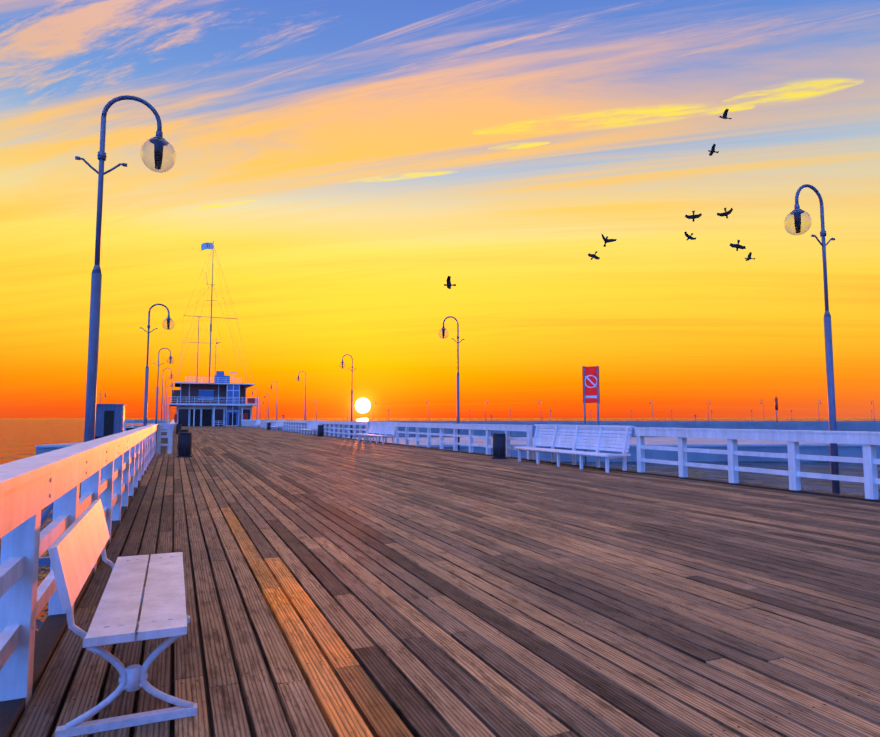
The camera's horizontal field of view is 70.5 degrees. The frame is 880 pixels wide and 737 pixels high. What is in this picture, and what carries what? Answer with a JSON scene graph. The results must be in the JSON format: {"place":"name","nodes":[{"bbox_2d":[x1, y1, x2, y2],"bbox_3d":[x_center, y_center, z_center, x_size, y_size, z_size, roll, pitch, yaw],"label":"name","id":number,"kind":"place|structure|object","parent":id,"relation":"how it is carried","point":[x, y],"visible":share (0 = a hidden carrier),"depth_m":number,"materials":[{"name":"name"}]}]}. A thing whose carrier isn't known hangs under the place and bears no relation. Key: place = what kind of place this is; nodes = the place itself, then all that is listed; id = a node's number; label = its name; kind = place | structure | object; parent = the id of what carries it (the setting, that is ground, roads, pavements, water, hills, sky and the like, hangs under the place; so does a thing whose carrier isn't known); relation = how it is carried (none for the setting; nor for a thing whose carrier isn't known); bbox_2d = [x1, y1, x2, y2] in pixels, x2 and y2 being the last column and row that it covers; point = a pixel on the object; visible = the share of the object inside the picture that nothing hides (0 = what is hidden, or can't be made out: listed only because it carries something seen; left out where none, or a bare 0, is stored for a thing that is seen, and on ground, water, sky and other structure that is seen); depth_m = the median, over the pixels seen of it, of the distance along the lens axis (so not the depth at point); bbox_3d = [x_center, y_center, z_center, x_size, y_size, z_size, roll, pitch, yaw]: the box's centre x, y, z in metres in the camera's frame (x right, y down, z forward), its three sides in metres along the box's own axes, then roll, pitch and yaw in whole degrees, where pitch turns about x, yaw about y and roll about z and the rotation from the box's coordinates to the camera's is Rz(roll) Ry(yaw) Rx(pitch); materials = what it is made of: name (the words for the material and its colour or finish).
{"place":"outdoors","nodes":[
{"label":"outdoors","id":0,"kind":"place"},
{"bbox_2d":[95,404,126,435],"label":"kiosk","id":1,"kind":"object","parent":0,"point":[117,409],"depth_m":50.37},
{"bbox_2d":[95,411,113,438],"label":"door","id":2,"kind":"structure","parent":1,"relation":"attached to","point":[108,422],"depth_m":50.20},
{"bbox_2d":[124,421,168,434],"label":"distant railing","id":3,"kind":"object","parent":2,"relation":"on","point":[148,422],"visible":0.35,"depth_m":50.76,"materials":[{"name":"white paint"}]},
{"bbox_2d":[51,429,292,736],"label":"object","id":4,"kind":"object","parent":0,"point":[162,451],"visible":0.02,"depth_m":3.85,"materials":[{"name":"brown wood"}]},
{"bbox_2d":[0,420,174,708],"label":"rail","id":5,"kind":"object","parent":4,"relation":"on","point":[27,487],"visible":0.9,"depth_m":3.22,"materials":[{"name":"white paint"}]},
{"bbox_2d":[38,502,53,566],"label":"struts","id":6,"kind":"object","parent":5,"relation":"attached to","point":[44,561],"visible":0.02,"depth_m":4.45,"materials":[{"name":"paint"}]},
{"bbox_2d":[32,426,868,629],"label":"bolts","id":7,"kind":"object","parent":5,"relation":"on","point":[50,495],"visible":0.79,"depth_m":5.88,"materials":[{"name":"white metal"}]},
{"bbox_2d":[11,426,879,736],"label":"deck planks","id":8,"kind":"object","parent":4,"relation":"on","point":[387,590],"visible":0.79,"depth_m":4.77,"materials":[{"name":"brown wood"}]},
{"bbox_2d":[48,499,197,736],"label":"bench","id":9,"kind":"object","parent":8,"relation":"on","point":[76,547],"depth_m":2.94,"materials":[{"name":"white wood"}]},
{"bbox_2d":[126,372,278,430],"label":"pavilion","id":10,"kind":"object","parent":8,"relation":"on","point":[200,406],"depth_m":108.52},
{"bbox_2d":[165,241,253,398],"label":"masts","id":11,"kind":"object","parent":10,"relation":"on","point":[211,300],"visible":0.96,"depth_m":113.97,"materials":[{"name":"metal"}]},
{"bbox_2d":[201,243,212,250],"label":"flag","id":12,"kind":"object","parent":11,"relation":"attached to","point":[204,246],"visible":1,"depth_m":115.15,"materials":[{"name":"fabric"}]},
{"bbox_2d":[198,371,238,424],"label":"building windows","id":13,"kind":"structure","parent":10,"relation":"attached to","point":[206,393],"depth_m":109.81,"materials":[{"name":"blue glass"}]},
{"bbox_2d":[175,423,506,458],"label":"trash cans","id":14,"kind":"object","parent":8,"relation":"on","point":[184,447],"visible":1,"depth_m":22.38,"materials":[{"name":"metal"}]},
{"bbox_2d":[0,426,879,736],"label":"kerbs","id":15,"kind":"structure","parent":8,"relation":"on","point":[50,632],"depth_m":4.15,"materials":[{"name":"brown wood"}]},
{"bbox_2d":[252,420,635,472],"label":"benches","id":16,"kind":"object","parent":8,"relation":"on","point":[561,433],"visible":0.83,"depth_m":18.44,"materials":[{"name":"white paint"}]},
{"bbox_2d":[75,95,874,493],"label":"lamp posts","id":17,"kind":"object","parent":8,"relation":"on","point":[93,351],"visible":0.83,"depth_m":9.40,"materials":[{"name":"metal"}]},
{"bbox_2d":[105,140,871,403],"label":"lamp fittings","id":18,"kind":"object","parent":17,"relation":"on","point":[158,162],"depth_m":9.30,"materials":[{"name":"metal"}]},
{"bbox_2d":[106,138,872,403],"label":"lamp globes","id":19,"kind":"object","parent":17,"relation":"on","point":[172,148],"visible":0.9,"depth_m":9.51,"materials":[{"name":"clear glass"}]},
{"bbox_2d":[241,419,879,499],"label":"rail","id":20,"kind":"object","parent":4,"relation":"on","point":[796,437],"visible":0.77,"depth_m":13.45,"materials":[{"name":"white paint"}]},
{"bbox_2d":[583,366,599,464],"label":"sign posts","id":21,"kind":"object","parent":4,"relation":"on","point":[585,403],"visible":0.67,"depth_m":19.03,"materials":[{"name":"grey metal"}]},
{"bbox_2d":[582,366,599,402],"bbox_3d":[4.626,0.498,19.092,0.500,1.120,0.030,-1,-5,15],"label":"sign board","id":22,"kind":"object","parent":21,"relation":"attached to","point":[591,370],"visible":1,"depth_m":19.08,"materials":[{"name":"red metal"}]},
{"bbox_2d":[585,375,596,397],"bbox_3d":[4.621,0.551,19.070,0.400,0.710,0.001,-1,-5,15],"label":"prohibition symbol","id":23,"kind":"object","parent":22,"relation":"attached to","point":[593,396],"visible":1,"depth_m":19.07,"materials":[{"name":"white paint"}]},
{"bbox_2d":[125,419,270,426],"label":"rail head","id":24,"kind":"object","parent":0,"point":[132,425],"visible":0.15,"depth_m":93.92},
{"bbox_2d":[172,384,244,403],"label":"building wall","id":25,"kind":"structure","parent":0,"point":[194,390],"depth_m":109.30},
{"bbox_2d":[0,418,879,634],"bbox_3d":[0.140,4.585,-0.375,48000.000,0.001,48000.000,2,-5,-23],"label":"sea","id":26,"kind":"structure","parent":0,"point":[20,438],"depth_m":76.94,"materials":[{"name":"blue"}]},
{"bbox_2d":[36,421,879,461],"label":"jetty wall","id":27,"kind":"structure","parent":26,"relation":"in","point":[856,451],"depth_m":155.77,"materials":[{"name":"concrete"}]},
{"bbox_2d":[35,437,879,446],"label":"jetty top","id":28,"kind":"object","parent":27,"relation":"on","point":[673,442],"visible":0.4,"depth_m":71.82,"materials":[{"name":"wood"}]},
{"bbox_2d":[266,410,871,435],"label":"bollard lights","id":29,"kind":"object","parent":28,"relation":"on","point":[590,410],"visible":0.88,"depth_m":260.54,"materials":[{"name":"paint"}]},
{"bbox_2d":[775,397,777,409],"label":"buoy marker","id":30,"kind":"object","parent":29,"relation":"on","point":[776,403],"visible":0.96,"depth_m":152.51,"materials":[{"name":"red paint"}]},
{"bbox_2d":[0,0,879,417],"label":"sky","id":31,"kind":"structure","parent":0,"point":[340,161],"materials":[{"name":"orange"}]},
{"bbox_2d":[444,109,754,288],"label":"birds","id":32,"kind":"object","parent":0,"point":[606,240],"visible":1,"depth_m":57.41}
]}

